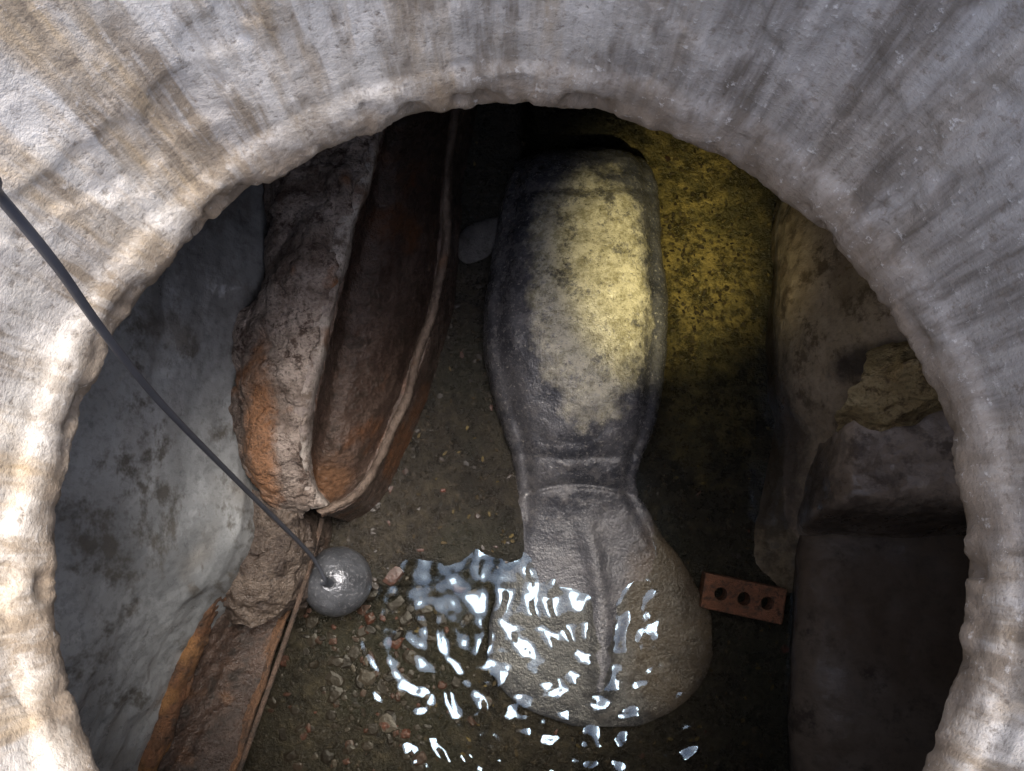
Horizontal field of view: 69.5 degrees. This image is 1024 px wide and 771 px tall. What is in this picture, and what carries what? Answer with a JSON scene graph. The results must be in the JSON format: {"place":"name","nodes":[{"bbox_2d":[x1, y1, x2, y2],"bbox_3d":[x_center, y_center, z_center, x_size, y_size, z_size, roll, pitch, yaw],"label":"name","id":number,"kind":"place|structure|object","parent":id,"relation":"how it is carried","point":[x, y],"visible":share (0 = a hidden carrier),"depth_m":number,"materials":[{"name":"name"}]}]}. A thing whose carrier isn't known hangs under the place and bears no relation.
{"place":"outdoors","nodes":[
{"label":"outdoors","id":0,"kind":"place"},
{"bbox_2d":[223,491,334,626],"bbox_3d":[-0.582,0.411,1.789,0.266,0.357,0.334,0,78,0],"label":"concrete rubble block","id":1,"kind":"object","parent":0,"point":[266,582],"depth_m":1.66,"materials":[{"name":"brown concrete"}]},
{"bbox_2d":[242,102,794,770],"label":"drain floor","id":2,"kind":"structure","parent":0,"point":[502,130],"depth_m":1.92,"materials":[{"name":"brown soil"}]},
{"bbox_2d":[54,184,265,770],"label":"concrete wall","id":3,"kind":"structure","parent":2,"relation":"on","point":[152,522],"depth_m":1.47,"materials":[{"name":"grey concrete"}]},
{"bbox_2d":[160,614,273,770],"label":"rusted steel beam","id":4,"kind":"object","parent":3,"relation":"attached to","point":[231,659],"visible":0.72,"depth_m":1.72,"materials":[{"name":"brown metal"}]},
{"bbox_2d":[128,604,217,770],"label":"flange","id":5,"kind":"object","parent":4,"relation":"attached to","point":[158,733],"visible":0.63,"depth_m":1.59,"materials":[{"name":"metal"}]},
{"bbox_2d":[229,611,287,770],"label":"lip","id":6,"kind":"object","parent":3,"relation":"attached to","point":[277,628],"visible":0.87,"depth_m":1.75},
{"bbox_2d":[237,517,324,770],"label":"steel rod","id":7,"kind":"object","parent":3,"relation":"attached to","point":[279,655],"visible":0.96,"depth_m":1.71,"materials":[{"name":"brown metal"}]},
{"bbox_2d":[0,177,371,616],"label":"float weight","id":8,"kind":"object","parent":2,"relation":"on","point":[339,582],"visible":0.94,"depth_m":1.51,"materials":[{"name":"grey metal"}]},
{"bbox_2d":[233,104,479,526],"bbox_3d":[-0.362,-0.383,1.854,0.577,0.543,1.454,0,78,0],"label":"broken drain pipe","id":9,"kind":"object","parent":2,"relation":"on","point":[342,319],"visible":0.77,"depth_m":1.78,"materials":[{"name":"ceramic"}]},
{"bbox_2d":[257,134,792,770],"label":"rubble","id":10,"kind":"object","parent":2,"relation":"on","point":[363,678],"visible":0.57,"depth_m":1.89,"materials":[{"name":"stone"}]},
{"bbox_2d":[458,147,712,726],"bbox_3d":[0.177,0.067,1.887,0.580,0.270,1.569,-5,78,-1],"label":"manatee","id":11,"kind":"object","parent":2,"relation":"on","point":[600,617],"visible":1,"depth_m":1.87},
{"bbox_2d":[404,131,792,768],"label":"leaf litter","id":12,"kind":"object","parent":2,"relation":"on","point":[744,342],"visible":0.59,"depth_m":2.08,"materials":[{"name":"yellow plant"}]},
{"bbox_2d":[699,571,786,623],"bbox_3d":[0.587,0.542,1.891,0.205,0.058,0.088,11,82,5],"label":"brick","id":13,"kind":"object","parent":2,"relation":"on","point":[749,605],"visible":0.98,"depth_m":1.86,"materials":[{"name":"red brick"}]},
{"bbox_2d":[756,198,907,607],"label":"concrete wall","id":14,"kind":"structure","parent":2,"relation":"on","point":[830,321],"depth_m":1.86,"materials":[{"name":"grey concrete"}]},
{"bbox_2d":[834,342,944,425],"bbox_3d":[0.871,-0.029,1.572,0.354,0.388,0.240,0,78,0],"label":"rock","id":15,"kind":"object","parent":14,"relation":"on","point":[893,385],"visible":0.59,"depth_m":1.49,"materials":[{"name":"stone"}]},
{"bbox_2d":[791,533,969,770],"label":"concrete bench","id":16,"kind":"object","parent":2,"relation":"on","point":[877,651],"visible":0.69,"depth_m":1.73,"materials":[{"name":"grey concrete"}]},
{"bbox_2d":[798,416,966,536],"bbox_3d":[1.049,0.214,1.700,0.690,0.612,0.337,0,78,0],"label":"concrete shelf","id":17,"kind":"object","parent":16,"relation":"on","point":[895,476],"visible":0.66,"depth_m":1.59,"materials":[{"name":"grey concrete"}]},
{"bbox_3d":[0.000,0.312,1.467,5.000,1.300,5.000,0,78,0],"label":"drain chamber wall","id":18,"kind":"object","parent":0,"visible":0},
{"bbox_2d":[0,0,1023,770],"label":"manhole shaft","id":19,"kind":"object","parent":18,"relation":"on","point":[142,142],"visible":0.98,"depth_m":0.78,"materials":[{"name":"grey concrete"}]}
]}

